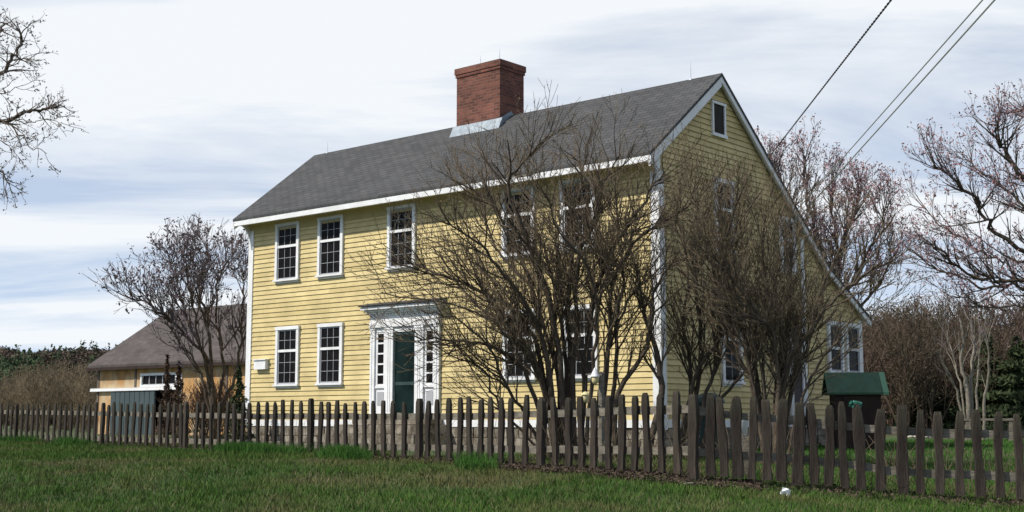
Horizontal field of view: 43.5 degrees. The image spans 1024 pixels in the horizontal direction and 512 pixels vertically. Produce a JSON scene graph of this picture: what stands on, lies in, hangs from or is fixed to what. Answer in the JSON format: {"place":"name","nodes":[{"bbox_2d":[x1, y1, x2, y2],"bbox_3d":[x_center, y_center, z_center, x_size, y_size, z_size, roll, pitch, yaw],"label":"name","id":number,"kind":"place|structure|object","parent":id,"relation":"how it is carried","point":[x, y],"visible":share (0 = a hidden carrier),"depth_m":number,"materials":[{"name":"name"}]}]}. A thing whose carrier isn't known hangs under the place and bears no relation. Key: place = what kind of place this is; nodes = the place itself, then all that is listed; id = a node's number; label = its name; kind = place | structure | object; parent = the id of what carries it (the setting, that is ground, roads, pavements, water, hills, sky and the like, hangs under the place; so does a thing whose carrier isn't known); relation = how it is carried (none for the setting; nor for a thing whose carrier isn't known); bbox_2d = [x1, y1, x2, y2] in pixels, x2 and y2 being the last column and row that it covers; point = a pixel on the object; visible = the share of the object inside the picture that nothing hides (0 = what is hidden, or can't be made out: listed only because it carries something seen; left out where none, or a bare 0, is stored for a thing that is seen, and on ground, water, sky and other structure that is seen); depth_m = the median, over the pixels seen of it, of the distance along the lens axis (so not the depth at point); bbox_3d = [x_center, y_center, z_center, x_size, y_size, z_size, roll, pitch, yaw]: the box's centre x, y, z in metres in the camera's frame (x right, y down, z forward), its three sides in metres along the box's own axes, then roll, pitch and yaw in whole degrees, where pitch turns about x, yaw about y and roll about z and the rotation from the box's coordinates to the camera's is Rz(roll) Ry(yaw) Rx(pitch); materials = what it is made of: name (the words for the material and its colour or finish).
{"place":"outdoors","nodes":[
{"label":"outdoors","id":0,"kind":"place"},
{"bbox_2d":[0,424,1023,511],"bbox_3d":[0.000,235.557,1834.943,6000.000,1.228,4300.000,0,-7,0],"label":"ground","id":1,"kind":"structure","parent":0,"point":[889,436],"depth_m":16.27,"materials":[{"name":"green plant"}]},
{"bbox_2d":[0,8,87,213],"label":"bare tree","id":2,"kind":"object","parent":1,"relation":"on","point":[8,121],"visible":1,"depth_m":24.18,"materials":[{"name":"brown plant"}]},
{"bbox_2d":[0,355,96,431],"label":"thicket","id":3,"kind":"object","parent":1,"relation":"on","point":[40,396],"visible":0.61,"depth_m":69.22,"materials":[{"name":"brown plant"}]},
{"bbox_2d":[0,358,97,419],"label":"thicket","id":4,"kind":"object","parent":1,"relation":"on","point":[74,403],"visible":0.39,"depth_m":69.40,"materials":[{"name":"brown plant"}]},
{"bbox_2d":[2,379,96,425],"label":"valley woods","id":5,"kind":"object","parent":1,"relation":"on","point":[51,419],"visible":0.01,"depth_m":134.95,"materials":[{"name":"brown plant"}]},
{"bbox_2d":[79,210,248,438],"bbox_3d":[-9.386,2.057,37.402,3.631,6.766,5.492,-4,-8,27],"label":"bare tree","id":6,"kind":"object","parent":1,"relation":"on","point":[200,278],"visible":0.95,"depth_m":36.85,"materials":[{"name":"brown plant"}]},
{"bbox_2d":[155,354,173,436],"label":"brown conifer","id":7,"kind":"object","parent":1,"relation":"on","point":[166,386],"visible":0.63,"depth_m":45.72,"materials":[{"name":"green plant"}]},
{"bbox_2d":[87,303,246,435],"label":"barn","id":8,"kind":"structure","parent":1,"relation":"on","point":[130,370],"depth_m":53.88,"materials":[{"name":"brown"}]},
{"bbox_2d":[109,391,155,434],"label":"sliding door","id":9,"kind":"structure","parent":8,"relation":"in","point":[124,397],"depth_m":53.64,"materials":[{"name":"blue paint"}]},
{"bbox_2d":[140,372,177,386],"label":"window","id":10,"kind":"structure","parent":8,"relation":"in","point":[146,379],"depth_m":53.01,"materials":[{"name":"white paint"}]},
{"bbox_2d":[162,360,191,437],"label":"brown conifer","id":11,"kind":"object","parent":1,"relation":"on","point":[178,372],"visible":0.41,"depth_m":44.70,"materials":[{"name":"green plant"}]},
{"bbox_2d":[156,372,240,438],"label":"bare shrub","id":12,"kind":"object","parent":1,"relation":"on","point":[198,396],"visible":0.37,"depth_m":42.30,"materials":[{"name":"brown plant"}]},
{"bbox_2d":[0,439,397,459],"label":"meadow grass","id":13,"kind":"structure","parent":1,"relation":"on","point":[61,448],"depth_m":24.88,"materials":[{"name":"green plant"}]},
{"bbox_2d":[220,365,255,439],"bbox_3d":[-7.093,3.834,33.273,0.920,2.063,0.928,-5,-9,32],"label":"evergreen shrub","id":14,"kind":"object","parent":1,"relation":"on","point":[238,391],"visible":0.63,"depth_m":33.23,"materials":[{"name":"green plant"}]},
{"bbox_2d":[0,434,506,471],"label":"tall grass","id":15,"kind":"structure","parent":1,"relation":"on","point":[353,452],"depth_m":23.02,"materials":[{"name":"green plant"}]},
{"bbox_2d":[0,391,699,479],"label":"picket fence","id":16,"kind":"object","parent":1,"relation":"on","point":[676,409],"visible":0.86,"depth_m":20.78,"materials":[{"name":"brown wood"}]},
{"bbox_2d":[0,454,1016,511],"bbox_3d":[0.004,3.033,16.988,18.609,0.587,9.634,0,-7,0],"label":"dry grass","id":17,"kind":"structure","parent":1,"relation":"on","point":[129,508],"depth_m":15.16,"materials":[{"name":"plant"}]},
{"bbox_2d":[28,412,1023,498],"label":"undergrowth","id":18,"kind":"object","parent":1,"relation":"on","point":[853,472],"visible":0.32,"depth_m":18.09,"materials":[{"name":"green plant"}]},
{"bbox_2d":[36,435,1022,506],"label":"dry weeds","id":19,"kind":"object","parent":1,"relation":"on","point":[703,478],"visible":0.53,"depth_m":16.12,"materials":[{"name":"brown plant"}]},
{"bbox_2d":[342,79,755,458],"bbox_3d":[0.638,0.334,22.327,7.206,6.486,4.953,0,-7,0],"label":"bare shrub","id":20,"kind":"object","parent":1,"relation":"on","point":[569,281],"visible":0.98,"depth_m":22.03,"materials":[{"name":"brown plant"}]},
{"bbox_2d":[233,49,871,449],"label":"yellow house","id":21,"kind":"structure","parent":1,"relation":"on","point":[307,223],"depth_m":31.01,"materials":[{"name":"paint"}]},
{"bbox_2d":[272,221,300,283],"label":"window","id":22,"kind":"structure","parent":21,"relation":"in","point":[287,241],"depth_m":33.90,"materials":[{"name":"white paint"}]},
{"bbox_2d":[272,325,300,387],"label":"window","id":23,"kind":"structure","parent":21,"relation":"in","point":[287,338],"depth_m":33.50,"materials":[{"name":"white paint"}]},
{"bbox_2d":[315,322,343,386],"bbox_3d":[-4.603,2.500,32.399,0.990,1.610,0.110,-6,-10,40],"label":"window","id":24,"kind":"structure","parent":21,"relation":"in","point":[330,337],"depth_m":32.41,"materials":[{"name":"white paint"}]},
{"bbox_2d":[315,214,344,279],"bbox_3d":[-4.648,-0.238,32.790,1.020,1.620,0.110,-6,-10,40],"label":"window","id":25,"kind":"structure","parent":21,"relation":"in","point":[330,236],"depth_m":32.80,"materials":[{"name":"white paint"}]},
{"bbox_2d":[384,203,416,271],"bbox_3d":[-2.690,-0.451,31.124,1.020,1.620,0.110,-6,-10,40],"label":"window","id":26,"kind":"structure","parent":21,"relation":"in","point":[399,231],"depth_m":31.18,"materials":[{"name":"white paint"}]},
{"bbox_2d":[393,331,414,413],"bbox_3d":[-2.549,2.793,30.629,0.730,1.980,0.050,-6,-10,40],"label":"door","id":27,"kind":"structure","parent":21,"relation":"in","point":[403,387],"depth_m":30.64,"materials":[{"name":"green wood"}]},
{"bbox_2d":[499,185,535,259],"bbox_3d":[0.134,-0.758,28.719,1.020,1.620,0.110,-6,-10,40],"label":"window","id":28,"kind":"structure","parent":21,"relation":"in","point":[514,190],"depth_m":28.78,"materials":[{"name":"white paint"}]},
{"bbox_2d":[502,308,536,382],"bbox_3d":[0.149,1.984,28.358,0.990,1.610,0.110,-6,-10,40],"label":"window","id":29,"kind":"structure","parent":21,"relation":"in","point":[520,372],"depth_m":28.35,"materials":[{"name":"white paint"}]},
{"bbox_2d":[558,175,596,252],"bbox_3d":[1.409,-0.896,27.635,1.020,1.620,0.110,-6,-10,40],"label":"window","id":30,"kind":"structure","parent":21,"relation":"in","point":[563,181],"depth_m":27.71,"materials":[{"name":"white paint"}]},
{"bbox_2d":[563,304,598,380],"bbox_3d":[1.439,1.843,27.259,0.990,1.610,0.110,-6,-10,40],"label":"window","id":31,"kind":"structure","parent":21,"relation":"in","point":[578,377],"depth_m":27.21,"materials":[{"name":"white paint"}]},
{"bbox_2d":[710,100,727,139],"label":"window","id":32,"kind":"structure","parent":21,"relation":"in","point":[718,109],"depth_m":28.37,"materials":[{"name":"white paint"}]},
{"bbox_2d":[713,178,735,251],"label":"window","id":33,"kind":"structure","parent":21,"relation":"in","point":[718,178],"depth_m":28.28,"materials":[{"name":"white paint"}]},
{"bbox_2d":[721,311,745,386],"bbox_3d":[4.807,1.992,27.988,0.110,1.700,0.900,-6,-10,40],"label":"window","id":34,"kind":"structure","parent":21,"relation":"in","point":[726,370],"depth_m":27.91,"materials":[{"name":"white paint"}]},
{"bbox_2d":[779,216,797,274],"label":"window","id":35,"kind":"structure","parent":21,"relation":"in","point":[783,216],"depth_m":30.36,"materials":[{"name":"white paint"}]},
{"bbox_2d":[788,315,805,415],"bbox_3d":[6.700,2.556,30.155,0.085,2.370,0.720,-6,-10,40],"label":"side door","id":36,"kind":"structure","parent":21,"relation":"in","point":[797,395],"depth_m":30.14,"materials":[{"name":"white paint"}]},
{"bbox_2d":[769,0,891,155],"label":"overhead wire","id":37,"kind":"object","parent":21,"relation":"attached to","point":[876,18],"visible":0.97,"depth_m":19.44,"materials":[{"name":"grey"}]},
{"bbox_2d":[826,321,844,372],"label":"window","id":38,"kind":"structure","parent":21,"relation":"in","point":[830,355],"depth_m":31.68,"materials":[{"name":"white paint"}]},
{"bbox_2d":[844,323,861,371],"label":"window","id":39,"kind":"structure","parent":21,"relation":"in","point":[858,367],"depth_m":32.48,"materials":[{"name":"white paint"}]},
{"bbox_2d":[797,0,982,209],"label":"overhead wire","id":40,"kind":"object","parent":21,"relation":"attached to","point":[978,4],"visible":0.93,"depth_m":19.43,"materials":[{"name":"grey"}]},
{"bbox_2d":[803,0,994,212],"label":"overhead wire","id":41,"kind":"object","parent":21,"relation":"attached to","point":[970,26],"visible":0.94,"depth_m":19.47,"materials":[{"name":"grey"}]},
{"bbox_2d":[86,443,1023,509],"bbox_3d":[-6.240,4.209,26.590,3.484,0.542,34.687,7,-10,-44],"label":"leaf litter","id":42,"kind":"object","parent":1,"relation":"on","point":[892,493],"visible":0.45,"depth_m":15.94,"materials":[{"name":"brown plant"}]},
{"bbox_2d":[586,372,604,462],"bbox_3d":[1.356,2.654,20.832,0.315,1.552,0.110,0,-7,0],"label":"feeder post","id":43,"kind":"object","parent":1,"relation":"on","point":[601,399],"visible":0.84,"depth_m":20.82,"materials":[{"name":"wood"}]},
{"bbox_2d":[581,380,589,402],"bbox_3d":[1.188,2.189,20.790,0.150,0.370,0.146,0,-7,0],"label":"bird feeder","id":44,"kind":"object","parent":43,"relation":"hanging from","point":[585,394],"visible":0.94,"depth_m":20.73,"materials":[{"name":"beige plastic"}]},
{"bbox_2d":[590,368,599,383],"bbox_3d":[1.347,1.898,20.827,0.150,0.370,0.146,0,-7,0],"label":"bird feeder","id":45,"kind":"object","parent":43,"relation":"hanging from","point":[594,375],"visible":1,"depth_m":20.78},
{"bbox_2d":[471,459,761,490],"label":"leaf litter","id":46,"kind":"object","parent":1,"relation":"on","point":[668,478],"visible":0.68,"depth_m":16.94,"materials":[{"name":"brown plant"}]},
{"bbox_2d":[698,393,724,456],"bbox_3d":[3.638,3.127,23.695,0.610,1.200,0.610,0,-7,0],"label":"rain barrel","id":47,"kind":"object","parent":1,"relation":"on","point":[702,428],"visible":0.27,"depth_m":23.45,"materials":[{"name":"grey plastic"}]},
{"bbox_2d":[637,132,846,460],"bbox_3d":[3.999,0.594,22.683,3.694,6.087,2.461,0,-7,0],"label":"bare shrub","id":48,"kind":"object","parent":1,"relation":"on","point":[703,356],"visible":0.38,"depth_m":22.52,"materials":[{"name":"brown plant"}]},
{"bbox_2d":[742,420,748,474],"bbox_3d":[3.283,2.716,18.203,0.200,0.809,0.200,0,-7,0],"label":"post","id":49,"kind":"object","parent":1,"relation":"on","point":[745,428],"visible":0.21,"depth_m":18.12,"materials":[{"name":"white paint"}]},
{"bbox_2d":[780,487,790,494],"bbox_3d":[3.217,2.797,15.118,0.134,0.108,0.095,22,-31,-8],"label":"crumpled paper","id":50,"kind":"object","parent":1,"relation":"on","point":[786,490],"visible":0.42,"depth_m":15.10,"materials":[{"name":"white paper"}]},
{"bbox_2d":[638,118,938,465],"bbox_3d":[4.426,0.664,21.552,4.896,5.788,4.198,0,-7,0],"label":"bare shrub","id":51,"kind":"object","parent":1,"relation":"on","point":[756,324],"visible":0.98,"depth_m":21.33,"materials":[{"name":"brown plant"}]},
{"bbox_2d":[754,113,930,305],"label":"maple tree","id":52,"kind":"object","parent":1,"relation":"on","point":[834,184],"visible":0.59,"depth_m":44.69,"materials":[{"name":"brown plant"}]},
{"bbox_2d":[822,372,888,448],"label":"garden shed","id":53,"kind":"structure","parent":1,"relation":"on","point":[867,389],"depth_m":28.41,"materials":[{"name":"green wood"}]},
{"bbox_2d":[843,396,867,447],"bbox_3d":[7.586,3.664,28.336,0.500,1.150,0.029,-1,-7,6],"label":"door","id":54,"kind":"structure","parent":53,"relation":"in","point":[846,399],"depth_m":28.34,"materials":[{"name":"brown wood"}]},
{"bbox_2d":[699,394,1023,498],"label":"picket fence","id":55,"kind":"object","parent":1,"relation":"on","point":[714,413],"visible":1,"depth_m":16.08,"materials":[{"name":"brown wood"}]},
{"bbox_2d":[849,400,862,408],"bbox_3d":[4.328,1.874,16.167,0.182,0.118,0.121,0,-7,0],"label":"teal rag","id":56,"kind":"object","parent":55,"relation":"on","point":[851,403],"visible":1,"depth_m":16.14,"materials":[{"name":"fabric"}]},
{"bbox_2d":[702,438,1023,500],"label":"lawn grass","id":57,"kind":"structure","parent":1,"relation":"on","point":[1006,443],"depth_m":24.62,"materials":[{"name":"green plant"}]},
{"bbox_2d":[886,370,955,428],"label":"evergreen tree","id":58,"kind":"object","parent":1,"relation":"on","point":[939,406],"visible":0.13,"depth_m":53.96,"materials":[{"name":"green plant"}]},
{"bbox_2d":[859,281,1023,435],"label":"bare woods","id":59,"kind":"object","parent":1,"relation":"on","point":[887,401],"visible":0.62,"depth_m":52.43,"materials":[{"name":"brown plant"}]},
{"bbox_2d":[873,317,1011,422],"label":"distant woods","id":60,"kind":"object","parent":1,"relation":"on","point":[977,357],"visible":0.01,"depth_m":70.51,"materials":[{"name":"brown plant"}]},
{"bbox_2d":[934,350,966,421],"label":"evergreen tree","id":61,"kind":"object","parent":1,"relation":"on","point":[954,401],"visible":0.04,"depth_m":57.30,"materials":[{"name":"green plant"}]},
{"bbox_2d":[882,79,1023,347],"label":"maple tree","id":62,"kind":"object","parent":1,"relation":"on","point":[1014,280],"visible":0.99,"depth_m":27.07,"materials":[{"name":"brown plant"}]},
{"bbox_2d":[930,296,1005,439],"bbox_3d":[14.099,3.517,40.061,2.480,4.561,2.020,0,-7,0],"label":"birch tree","id":63,"kind":"object","parent":1,"relation":"on","point":[969,398],"visible":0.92,"depth_m":39.81,"materials":[{"name":"grey plant"}]},
{"bbox_2d":[943,333,1010,428],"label":"evergreen tree","id":64,"kind":"object","parent":1,"relation":"on","point":[949,424],"visible":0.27,"depth_m":51.54,"materials":[{"name":"green plant"}]},
{"bbox_2d":[964,418,1012,440],"bbox_3d":[13.986,5.108,37.656,1.500,0.685,0.400,-2,-7,12],"label":"garden bench","id":65,"kind":"object","parent":1,"relation":"on","point":[1008,420],"visible":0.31,"depth_m":37.51,"materials":[{"name":"grey wood"}]},
{"bbox_2d":[974,333,1023,429],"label":"evergreen tree","id":66,"kind":"object","parent":1,"relation":"on","point":[1010,380],"visible":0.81,"depth_m":49.34,"materials":[{"name":"green plant"}]},
{"bbox_2d":[0,0,1023,352],"label":"sky","id":67,"kind":"structure","parent":0,"point":[185,107],"materials":[{"name":"white"}]},
{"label":"hill","id":68,"kind":"structure","parent":0,"visible":0},
{"bbox_2d":[0,346,109,387],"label":"hillside woods","id":69,"kind":"object","parent":68,"relation":"on","point":[5,353],"visible":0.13,"depth_m":381.36,"materials":[{"name":"green plant"}]},
{"bbox_2d":[0,340,116,388],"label":"hillside evergreens","id":70,"kind":"object","parent":68,"relation":"on","point":[18,361],"visible":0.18,"depth_m":363.08,"materials":[{"name":"green plant"}]}
]}

